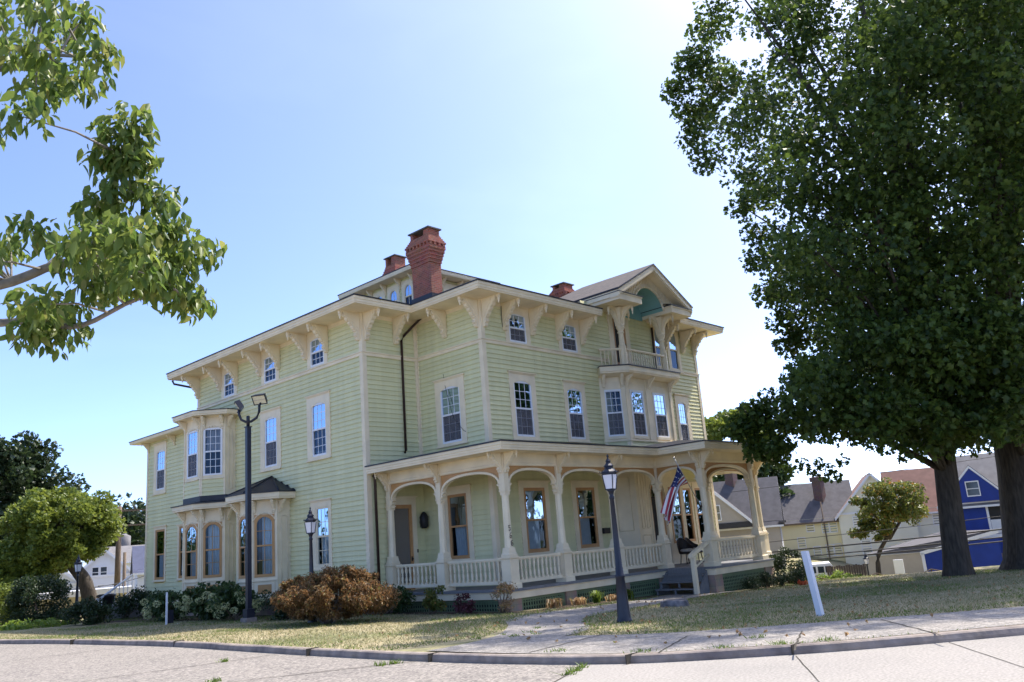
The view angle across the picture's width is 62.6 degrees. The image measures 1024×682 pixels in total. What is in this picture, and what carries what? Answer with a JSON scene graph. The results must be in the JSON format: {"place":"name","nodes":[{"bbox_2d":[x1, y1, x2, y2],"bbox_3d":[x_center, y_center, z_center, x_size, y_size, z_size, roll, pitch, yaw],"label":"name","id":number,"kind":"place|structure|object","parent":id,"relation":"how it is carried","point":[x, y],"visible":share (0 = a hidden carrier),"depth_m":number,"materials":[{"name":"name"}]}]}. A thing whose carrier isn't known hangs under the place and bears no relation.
{"place":"outdoors","nodes":[
{"label":"outdoors","id":0,"kind":"place"},
{"bbox_2d":[84,550,133,597],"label":"white house","id":1,"kind":"structure","parent":0,"point":[100,570],"depth_m":78.98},
{"bbox_2d":[0,644,578,681],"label":"road","id":2,"kind":"structure","parent":0,"point":[70,664],"depth_m":14.03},
{"bbox_2d":[205,657,589,681],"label":"weeds","id":3,"kind":"object","parent":2,"relation":"on","point":[580,666],"visible":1,"depth_m":12.31,"materials":[{"name":"plant"}]},
{"bbox_2d":[0,624,1023,664],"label":"kerb","id":4,"kind":"structure","parent":2,"relation":"on","point":[819,647],"depth_m":11.14,"materials":[{"name":"grey concrete"}]},
{"bbox_2d":[5,638,1021,681],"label":"road joints","id":5,"kind":"object","parent":2,"relation":"on","point":[627,657],"visible":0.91,"depth_m":12.37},
{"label":"verge","id":6,"kind":"structure","parent":2,"relation":"on","visible":0},
{"bbox_2d":[0,0,227,362],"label":"dogwood tree","id":7,"kind":"object","parent":6,"relation":"on","point":[114,259],"visible":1,"depth_m":6.27,"materials":[{"name":"green plant"}]},
{"bbox_2d":[0,553,1023,653],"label":"lawn","id":8,"kind":"structure","parent":0,"point":[432,646],"depth_m":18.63,"materials":[{"name":"plant"}]},
{"bbox_2d":[0,578,22,626],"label":"clipped hedge","id":9,"kind":"object","parent":8,"relation":"on","point":[4,589],"visible":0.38,"depth_m":35.16,"materials":[{"name":"green plant"}]},
{"bbox_2d":[0,617,73,630],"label":"ground cover","id":10,"kind":"object","parent":8,"relation":"on","point":[12,624],"visible":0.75,"depth_m":31.59,"materials":[{"name":"green plant"}]},
{"bbox_2d":[1,573,73,623],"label":"clipped hedge","id":11,"kind":"object","parent":8,"relation":"on","point":[26,590],"visible":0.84,"depth_m":34.38,"materials":[{"name":"green plant"}]},
{"bbox_2d":[0,430,91,606],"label":"dark tree","id":12,"kind":"object","parent":8,"relation":"on","point":[23,468],"visible":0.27,"depth_m":49.31,"materials":[{"name":"green plant"}]},
{"bbox_2d":[0,486,127,599],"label":"maple tree","id":13,"kind":"object","parent":8,"relation":"on","point":[49,535],"visible":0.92,"depth_m":40.09,"materials":[{"name":"green plant"}]},
{"bbox_2d":[59,572,75,590],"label":"white house","id":14,"kind":"structure","parent":8,"relation":"on","point":[69,577],"depth_m":73.11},
{"bbox_2d":[73,555,83,615],"bbox_3d":[-18.914,11.121,36.610,0.433,3.600,0.440,-15,-17,37],"label":"street lamp","id":15,"kind":"object","parent":8,"relation":"on","point":[78,565],"visible":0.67,"depth_m":36.79,"materials":[{"name":"black"}]},
{"bbox_2d":[27,586,132,614],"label":"beige shed","id":16,"kind":"structure","parent":8,"relation":"on","point":[98,591],"depth_m":44.90,"materials":[{"name":"grey"}]},
{"bbox_2d":[58,595,116,624],"bbox_3d":[-15.994,10.187,31.798,2.201,1.136,2.048,-17,-18,41],"label":"dark shrub","id":17,"kind":"object","parent":8,"relation":"on","point":[88,610],"visible":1,"depth_m":31.39,"materials":[{"name":"green plant"}]},
{"bbox_2d":[96,593,116,605],"bbox_3d":[-18.194,11.883,37.749,0.819,1.050,0.840,-17,-18,41],"label":"waste bin","id":18,"kind":"object","parent":8,"relation":"on","point":[109,598],"visible":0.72,"depth_m":37.56,"materials":[{"name":"black"}]},
{"bbox_2d":[87,544,144,567],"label":"tan house","id":19,"kind":"structure","parent":8,"relation":"on","point":[127,550],"depth_m":94.89,"materials":[{"name":"beige"}]},
{"bbox_2d":[96,574,142,618],"bbox_3d":[-17.512,11.418,37.622,0.850,1.886,1.750,-17,-18,41],"label":"back stair","id":20,"kind":"object","parent":8,"relation":"on","point":[133,614],"visible":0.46,"depth_m":37.62,"materials":[{"name":"wood"}]},
{"bbox_2d":[122,552,125,585],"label":"utility pole","id":21,"kind":"object","parent":8,"relation":"on","point":[124,567],"visible":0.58,"depth_m":48.40,"materials":[{"name":"brown wood"}]},
{"bbox_2d":[112,505,145,586],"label":"utility pole","id":22,"kind":"object","parent":8,"relation":"on","point":[117,573],"visible":0.33,"depth_m":54.66,"materials":[{"name":"brown wood"}]},
{"bbox_2d":[121,534,130,545],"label":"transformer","id":23,"kind":"object","parent":22,"relation":"attached to","point":[125,539],"visible":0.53,"depth_m":97.23,"materials":[{"name":"metal"}]},
{"bbox_2d":[130,546,144,598],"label":"white house","id":24,"kind":"structure","parent":8,"relation":"on","point":[137,562],"depth_m":68.56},
{"bbox_2d":[165,592,179,624],"bbox_3d":[-11.349,8.913,28.041,0.250,1.080,0.500,-17,-18,41],"label":"yard sign","id":25,"kind":"object","parent":8,"relation":"on","point":[169,614],"visible":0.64,"depth_m":27.95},
{"bbox_2d":[77,615,294,622],"bbox_3d":[-11.917,10.270,31.029,16.000,0.112,3.500,-17,-18,41],"label":"planting bed","id":26,"kind":"object","parent":8,"relation":"on","point":[134,620],"visible":0.27,"depth_m":32.91,"materials":[{"name":"soil"}]},
{"bbox_2d":[112,585,151,617],"bbox_3d":[-16.086,11.199,36.179,2.000,1.454,2.242,2,-15,-26],"label":"dark shrub","id":27,"kind":"object","parent":26,"relation":"on","point":[127,604],"visible":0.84,"depth_m":35.52,"materials":[{"name":"green plant"}]},
{"bbox_2d":[140,588,195,621],"bbox_3d":[-12.473,9.636,30.781,2.831,1.283,2.109,-9,-14,17],"label":"hydrangea","id":28,"kind":"object","parent":26,"relation":"on","point":[155,604],"visible":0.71,"depth_m":30.32,"materials":[{"name":"green plant"}]},
{"bbox_2d":[181,581,227,619],"bbox_3d":[-10.671,9.130,29.504,1.891,1.396,1.925,-10,-15,22],"label":"hydrangea","id":29,"kind":"object","parent":26,"relation":"on","point":[198,605],"visible":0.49,"depth_m":29.05,"materials":[{"name":"green plant"}]},
{"bbox_2d":[205,580,264,620],"bbox_3d":[-9.146,8.609,27.903,1.887,1.386,2.176,-1,-14,-15],"label":"hydrangea","id":30,"kind":"object","parent":26,"relation":"on","point":[227,601],"visible":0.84,"depth_m":27.70,"materials":[{"name":"green plant"}]},
{"bbox_2d":[255,588,294,620],"bbox_3d":[-6.774,8.064,26.117,2.594,1.252,1.566,-17,-18,41],"label":"dark shrub","id":31,"kind":"object","parent":26,"relation":"on","point":[281,615],"visible":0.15,"depth_m":26.21,"materials":[{"name":"green plant"}]},
{"bbox_2d":[234,393,267,622],"bbox_3d":[-8.272,5.300,26.653,1.133,7.353,0.531,-4,-14,-3],"label":"floodlight pole","id":32,"kind":"object","parent":8,"relation":"on","point":[259,400],"visible":0.94,"depth_m":26.58,"materials":[{"name":"black metal"}]},
{"bbox_2d":[303,507,317,622],"bbox_3d":[-5.664,6.506,23.779,0.433,3.600,0.440,-10,-15,22],"label":"street lamp","id":33,"kind":"object","parent":8,"relation":"on","point":[310,525],"visible":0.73,"depth_m":23.96,"materials":[{"name":"black"}]},
{"bbox_2d":[270,564,402,623],"bbox_3d":[-4.769,6.848,22.792,3.560,1.622,3.138,-2,-14,-10],"label":"laceleaf maple","id":34,"kind":"object","parent":8,"relation":"on","point":[312,596],"visible":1,"depth_m":22.07,"materials":[{"name":"brown plant"}]},
{"bbox_2d":[129,225,774,615],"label":"victorian house","id":35,"kind":"structure","parent":8,"relation":"on","point":[421,423],"depth_m":29.75,"materials":[{"name":"green wood"}]},
{"bbox_2d":[151,525,166,581],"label":"window","id":36,"kind":"structure","parent":35,"relation":"in","point":[159,554],"depth_m":37.39,"materials":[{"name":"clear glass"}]},
{"bbox_2d":[152,441,167,495],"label":"window","id":37,"kind":"structure","parent":35,"relation":"in","point":[160,449],"depth_m":38.27,"materials":[{"name":"clear glass"}]},
{"bbox_2d":[175,524,182,580],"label":"window","id":38,"kind":"structure","parent":35,"relation":"in","point":[180,526],"depth_m":36.02,"materials":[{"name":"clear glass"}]},
{"bbox_2d":[170,494,235,599],"bbox_3d":[-12.331,8.196,33.246,3.680,3.970,1.600,-17,-18,41],"label":"bay window","id":39,"kind":"structure","parent":35,"relation":"in","point":[208,546],"depth_m":32.75,"materials":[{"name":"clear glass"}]},
{"bbox_2d":[172,408,240,498],"bbox_3d":[-12.623,4.610,34.110,3.720,3.430,1.620,-17,-18,41],"label":"bay window","id":40,"kind":"structure","parent":35,"relation":"in","point":[209,434],"depth_m":33.59,"materials":[{"name":"beige wood"}]},
{"bbox_2d":[221,368,237,399],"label":"window","id":41,"kind":"structure","parent":35,"relation":"in","point":[228,389],"depth_m":35.00,"materials":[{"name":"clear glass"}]},
{"bbox_2d":[224,476,295,598],"bbox_3d":[-9.346,7.081,30.555,3.150,4.404,1.680,-17,-18,41],"label":"bay window","id":42,"kind":"structure","parent":35,"relation":"in","point":[270,498],"depth_m":30.07,"materials":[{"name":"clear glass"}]},
{"bbox_2d":[261,352,279,385],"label":"window","id":43,"kind":"structure","parent":35,"relation":"in","point":[269,374],"depth_m":32.89,"materials":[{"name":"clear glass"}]},
{"bbox_2d":[259,406,283,472],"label":"window","id":44,"kind":"structure","parent":35,"relation":"in","point":[270,419],"depth_m":32.02,"materials":[{"name":"clear glass"}]},
{"bbox_2d":[307,333,327,368],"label":"window","id":45,"kind":"structure","parent":35,"relation":"in","point":[316,356],"depth_m":30.78,"materials":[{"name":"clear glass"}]},
{"bbox_2d":[304,390,331,462],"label":"window","id":46,"kind":"structure","parent":35,"relation":"in","point":[319,443],"depth_m":29.99,"materials":[{"name":"clear glass"}]},
{"bbox_2d":[308,497,332,570],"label":"window","id":47,"kind":"structure","parent":35,"relation":"in","point":[321,509],"depth_m":29.02,"materials":[{"name":"clear glass"}]},
{"bbox_2d":[432,373,468,448],"bbox_3d":[-2.095,2.399,28.733,1.580,2.370,0.148,-17,-18,41],"label":"window","id":48,"kind":"structure","parent":35,"relation":"in","point":[449,433],"depth_m":28.74,"materials":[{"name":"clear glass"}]},
{"bbox_2d":[444,484,475,560],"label":"window","id":49,"kind":"structure","parent":35,"relation":"in","point":[458,505],"depth_m":27.87,"materials":[{"name":"clear glass"}]},
{"bbox_2d":[505,308,530,344],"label":"window","id":50,"kind":"structure","parent":35,"relation":"in","point":[518,331],"depth_m":29.63,"materials":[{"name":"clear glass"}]},
{"bbox_2d":[507,370,541,440],"bbox_3d":[0.415,2.234,28.877,0.148,2.370,1.420,-17,-18,41],"label":"window","id":51,"kind":"structure","parent":35,"relation":"in","point":[522,388],"depth_m":28.88,"materials":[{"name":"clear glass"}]},
{"bbox_2d":[517,480,553,555],"bbox_3d":[0.640,5.940,28.241,0.598,2.445,1.580,-17,-18,41],"label":"window","id":52,"kind":"structure","parent":35,"relation":"in","point":[534,502],"depth_m":28.17,"materials":[{"name":"clear glass"}]},
{"bbox_2d":[558,319,580,353],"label":"window","id":53,"kind":"structure","parent":35,"relation":"in","point":[570,341],"depth_m":31.66,"materials":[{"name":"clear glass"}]},
{"bbox_2d":[562,379,591,442],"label":"window","id":54,"kind":"structure","parent":35,"relation":"in","point":[574,391],"depth_m":30.89,"materials":[{"name":"clear glass"}]},
{"bbox_2d":[570,480,604,550],"bbox_3d":[2.525,6.263,30.188,0.598,2.445,1.600,-17,-18,41],"label":"window","id":55,"kind":"structure","parent":35,"relation":"in","point":[585,496],"depth_m":30.13,"materials":[{"name":"clear glass"}]},
{"bbox_2d":[598,364,679,445],"bbox_3d":[5.298,2.788,33.477,1.458,3.240,5.270,-17,-18,41],"label":"bay window","id":56,"kind":"structure","parent":35,"relation":"in","point":[643,415],"depth_m":32.67,"materials":[{"name":"beige wood"}]},
{"bbox_2d":[650,324,669,370],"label":"window","id":57,"kind":"structure","parent":35,"relation":"in","point":[657,347],"depth_m":35.94,"materials":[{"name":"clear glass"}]},
{"bbox_2d":[667,331,683,372],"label":"window","id":58,"kind":"structure","parent":35,"relation":"in","point":[674,357],"depth_m":36.89,"materials":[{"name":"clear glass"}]},
{"bbox_2d":[673,393,692,439],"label":"window","id":59,"kind":"structure","parent":35,"relation":"in","point":[681,403],"depth_m":36.10,"materials":[{"name":"clear glass"}]},
{"bbox_2d":[677,538,692,563],"bbox_3d":[6.558,7.904,31.765,0.628,0.971,0.628,-6,-14,5],"label":"wicker chair","id":60,"kind":"object","parent":35,"relation":"on","point":[682,547],"visible":0.84,"depth_m":31.92,"materials":[{"name":"wicker"}]},
{"bbox_2d":[673,457,701,506],"bbox_3d":[5.902,4.733,28.211,1.332,1.700,0.070,9,-19,-43],"label":"flag pole","id":61,"kind":"object","parent":35,"relation":"attached to","point":[688,484],"visible":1,"depth_m":28.22,"materials":[{"name":"silver metal"}]},
{"bbox_2d":[660,466,687,525],"bbox_3d":[5.361,5.024,27.557,0.293,1.970,1.631,-17,-18,41],"label":"flag","id":62,"kind":"object","parent":61,"relation":"hanging from","point":[679,480],"visible":1,"depth_m":27.34,"materials":[{"name":"multicoloured fabric"}]},
{"bbox_2d":[682,482,699,543],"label":"window","id":63,"kind":"structure","parent":35,"relation":"in","point":[687,493],"depth_m":34.95,"materials":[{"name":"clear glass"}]},
{"bbox_2d":[685,537,703,561],"bbox_3d":[6.962,7.972,32.178,0.628,0.971,0.628,2,-15,-24],"label":"wicker chair","id":64,"kind":"object","parent":35,"relation":"on","point":[692,543],"visible":0.54,"depth_m":32.42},
{"bbox_2d":[691,482,703,543],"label":"window","id":65,"kind":"structure","parent":35,"relation":"in","point":[698,510],"depth_m":35.45,"materials":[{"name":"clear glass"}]},
{"bbox_2d":[377,595,659,613],"bbox_3d":[0.506,7.932,24.939,5.470,0.255,9.935,-61,-58,74],"label":"planting bed","id":66,"kind":"object","parent":8,"relation":"on","point":[592,603],"visible":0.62,"depth_m":24.57,"materials":[{"name":"soil"}]},
{"bbox_2d":[380,584,415,613],"bbox_3d":[-3.635,7.935,25.741,1.775,1.005,1.004,-17,-18,41],"label":"round shrub","id":67,"kind":"object","parent":66,"relation":"on","point":[406,599],"visible":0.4,"depth_m":25.51,"materials":[{"name":"green plant"}]},
{"bbox_2d":[422,585,446,613],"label":"brown green shrub","id":68,"kind":"object","parent":66,"relation":"on","point":[432,602],"visible":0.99,"depth_m":24.13,"materials":[{"name":"green plant"}]},
{"bbox_2d":[452,593,476,613],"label":"burgundy shrub","id":69,"kind":"object","parent":66,"relation":"on","point":[464,608],"visible":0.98,"depth_m":23.57,"materials":[{"name":"purple plant"}]},
{"bbox_2d":[489,581,517,612],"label":"pinkish shrub","id":70,"kind":"object","parent":66,"relation":"on","point":[503,606],"visible":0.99,"depth_m":22.81,"materials":[{"name":"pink plant"}]},
{"bbox_2d":[546,598,562,607],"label":"withered plant","id":71,"kind":"object","parent":66,"relation":"on","point":[554,603],"visible":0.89,"depth_m":23.83,"materials":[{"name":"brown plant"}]},
{"bbox_2d":[569,597,588,604],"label":"withered plant","id":72,"kind":"object","parent":66,"relation":"in","point":[580,601],"visible":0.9,"depth_m":24.59,"materials":[{"name":"brown plant"}]},
{"bbox_2d":[469,618,608,639],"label":"weeds","id":73,"kind":"object","parent":8,"relation":"on","point":[535,628],"visible":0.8,"depth_m":15.49,"materials":[{"name":"plant"}]},
{"bbox_2d":[446,591,734,647],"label":"walk","id":74,"kind":"structure","parent":8,"relation":"on","point":[574,617],"depth_m":18.09,"materials":[{"name":"grey concrete"}]},
{"bbox_2d":[599,454,632,622],"bbox_3d":[2.145,4.121,17.316,0.433,3.600,0.440,-13,-16,30],"label":"street lamp","id":75,"kind":"object","parent":8,"relation":"on","point":[609,474],"visible":0.92,"depth_m":17.21,"materials":[{"name":"black metal"}]},
{"bbox_2d":[660,599,689,606],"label":"stone block","id":76,"kind":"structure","parent":8,"relation":"on","point":[674,602],"depth_m":21.21,"materials":[{"name":"stone"}]},
{"bbox_2d":[338,571,1023,643],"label":"fallen leaves","id":77,"kind":"object","parent":8,"relation":"on","point":[740,634],"visible":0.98,"depth_m":17.43,"materials":[{"name":"brown plant"}]},
{"bbox_2d":[704,408,777,481],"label":"tree","id":78,"kind":"object","parent":8,"relation":"on","point":[715,425],"visible":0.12,"depth_m":89.60,"materials":[{"name":"green plant"}]},
{"bbox_2d":[713,473,786,568],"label":"grey house","id":79,"kind":"structure","parent":8,"relation":"on","point":[733,509],"depth_m":71.51,"materials":[{"name":"beige"}]},
{"bbox_2d":[740,575,763,589],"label":"boxwood","id":80,"kind":"object","parent":8,"relation":"on","point":[754,583],"visible":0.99,"depth_m":28.05,"materials":[{"name":"green plant"}]},
{"bbox_2d":[712,455,794,497],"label":"tree","id":81,"kind":"object","parent":8,"relation":"on","point":[766,470],"visible":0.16,"depth_m":83.92,"materials":[{"name":"green plant"}]},
{"bbox_2d":[757,570,776,587],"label":"boxwood","id":82,"kind":"object","parent":8,"relation":"on","point":[766,577],"visible":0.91,"depth_m":28.77,"materials":[{"name":"green plant"}]},
{"bbox_2d":[772,572,792,585],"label":"boxwood","id":83,"kind":"object","parent":8,"relation":"on","point":[781,579],"visible":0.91,"depth_m":29.31,"materials":[{"name":"green plant"}]},
{"bbox_2d":[769,546,807,583],"bbox_3d":[10.241,8.376,31.145,1.611,1.582,1.360,-7,-14,12],"label":"dark shrub","id":84,"kind":"object","parent":8,"relation":"on","point":[779,561],"visible":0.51,"depth_m":30.92,"materials":[{"name":"green plant"}]},
{"bbox_2d":[785,568,805,583],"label":"boxwood","id":85,"kind":"object","parent":8,"relation":"on","point":[799,574],"visible":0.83,"depth_m":29.82,"materials":[{"name":"green plant"}]},
{"bbox_2d":[801,551,824,615],"bbox_3d":[5.459,4.438,15.254,0.210,1.240,0.150,-17,-18,41],"label":"white post","id":86,"kind":"object","parent":8,"relation":"on","point":[813,586],"visible":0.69,"depth_m":15.23,"materials":[{"name":"white plastic"}]},
{"bbox_2d":[779,476,851,561],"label":"yellow house","id":87,"kind":"structure","parent":8,"relation":"on","point":[813,508],"depth_m":78.97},
{"bbox_2d":[812,561,831,579],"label":"white van","id":88,"kind":"object","parent":8,"relation":"on","point":[819,567],"visible":0.24,"depth_m":65.29,"materials":[{"name":"grey"}]},
{"bbox_2d":[805,570,854,579],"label":"hedge","id":89,"kind":"object","parent":8,"relation":"on","point":[836,574],"visible":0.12,"depth_m":56.02,"materials":[{"name":"green plant"}]},
{"bbox_2d":[659,0,1023,576],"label":"maple tree","id":90,"kind":"object","parent":8,"relation":"on","point":[913,366],"visible":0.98,"depth_m":24.50,"materials":[{"name":"green plant"}]},
{"bbox_2d":[826,564,866,577],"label":"board fence","id":91,"kind":"object","parent":8,"relation":"on","point":[851,569],"visible":0.16,"depth_m":62.79,"materials":[{"name":"brown wood"}]},
{"bbox_2d":[835,473,919,565],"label":"cream house","id":92,"kind":"structure","parent":8,"relation":"on","point":[848,518],"depth_m":76.25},
{"bbox_2d":[846,477,928,575],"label":"tree","id":93,"kind":"object","parent":8,"relation":"on","point":[892,506],"visible":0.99,"depth_m":54.61,"materials":[{"name":"green plant"}]},
{"bbox_2d":[893,559,904,573],"bbox_3d":[18.325,11.380,39.566,0.420,2.150,0.200,-11,-15,24],"label":"white cabinet","id":94,"kind":"object","parent":8,"relation":"on","point":[899,566],"visible":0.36,"depth_m":39.66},
{"bbox_2d":[880,467,939,536],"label":"cream house","id":95,"kind":"structure","parent":8,"relation":"on","point":[925,477],"depth_m":77.55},
{"bbox_2d":[866,529,1001,574],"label":"blue shed","id":96,"kind":"structure","parent":8,"relation":"on","point":[987,554],"depth_m":60.40,"materials":[{"name":"blue wood"}]},
{"bbox_2d":[903,0,1023,570],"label":"maple tree","id":97,"kind":"object","parent":8,"relation":"on","point":[989,35],"visible":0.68,"depth_m":23.71,"materials":[{"name":"green plant"}]},
{"bbox_2d":[937,452,1002,554],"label":"blue house","id":98,"kind":"structure","parent":8,"relation":"on","point":[978,481],"depth_m":64.35,"materials":[{"name":"blue wood"}]},
{"bbox_2d":[965,480,980,496],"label":"window","id":99,"kind":"structure","parent":98,"relation":"in","point":[972,487],"depth_m":64.35,"materials":[{"name":"grey"}]},
{"bbox_2d":[0,0,1023,572],"label":"sky","id":100,"kind":"structure","parent":0,"point":[310,139],"materials":[{"name":"blue"}]},
{"bbox_2d":[591,590,605,602],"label":"spiky grass","id":101,"kind":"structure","parent":0,"point":[596,596],"depth_m":25.21,"materials":[{"name":"green plant"}]},
{"bbox_2d":[427,606,1023,653],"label":"sidewalk","id":102,"kind":"structure","parent":0,"point":[700,640],"depth_m":12.30,"materials":[{"name":"grey concrete"}]},
{"bbox_2d":[544,633,840,652],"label":"weeds","id":103,"kind":"object","parent":102,"relation":"on","point":[723,646],"visible":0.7,"depth_m":10.95,"materials":[{"name":"plant"}]},
{"bbox_2d":[556,635,1023,681],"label":"concrete road","id":104,"kind":"structure","parent":0,"point":[943,662],"depth_m":9.58,"materials":[{"name":"grey concrete"}]},
{"bbox_2d":[722,516,1000,546],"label":"utility cable","id":105,"kind":"object","parent":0,"point":[875,530],"visible":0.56,"depth_m":49.17,"materials":[{"name":"black plastic"}]},
{"bbox_2d":[734,456,994,491],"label":"utility cable","id":106,"kind":"object","parent":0,"point":[862,475],"visible":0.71,"depth_m":50.02,"materials":[{"name":"black plastic"}]},
{"bbox_2d":[772,528,1001,552],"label":"utility cable","id":107,"kind":"object","parent":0,"point":[886,541],"visible":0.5,"depth_m":48.78,"materials":[{"name":"black plastic"}]},
{"bbox_2d":[785,541,1002,562],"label":"utility cable","id":108,"kind":"object","parent":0,"point":[894,551],"visible":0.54,"depth_m":48.51,"materials":[{"name":"black plastic"}]},
{"bbox_2d":[788,537,1001,558],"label":"utility cable","id":109,"kind":"object","parent":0,"point":[894,548],"visible":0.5,"depth_m":48.59,"materials":[{"name":"black plastic"}]},
{"label":"ground","id":110,"kind":"structure","parent":0,"visible":0},
{"bbox_2d":[71,492,145,546],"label":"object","id":111,"kind":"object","parent":110,"relation":"on","point":[136,533],"depth_m":294.81,"materials":[{"name":"green plant"}]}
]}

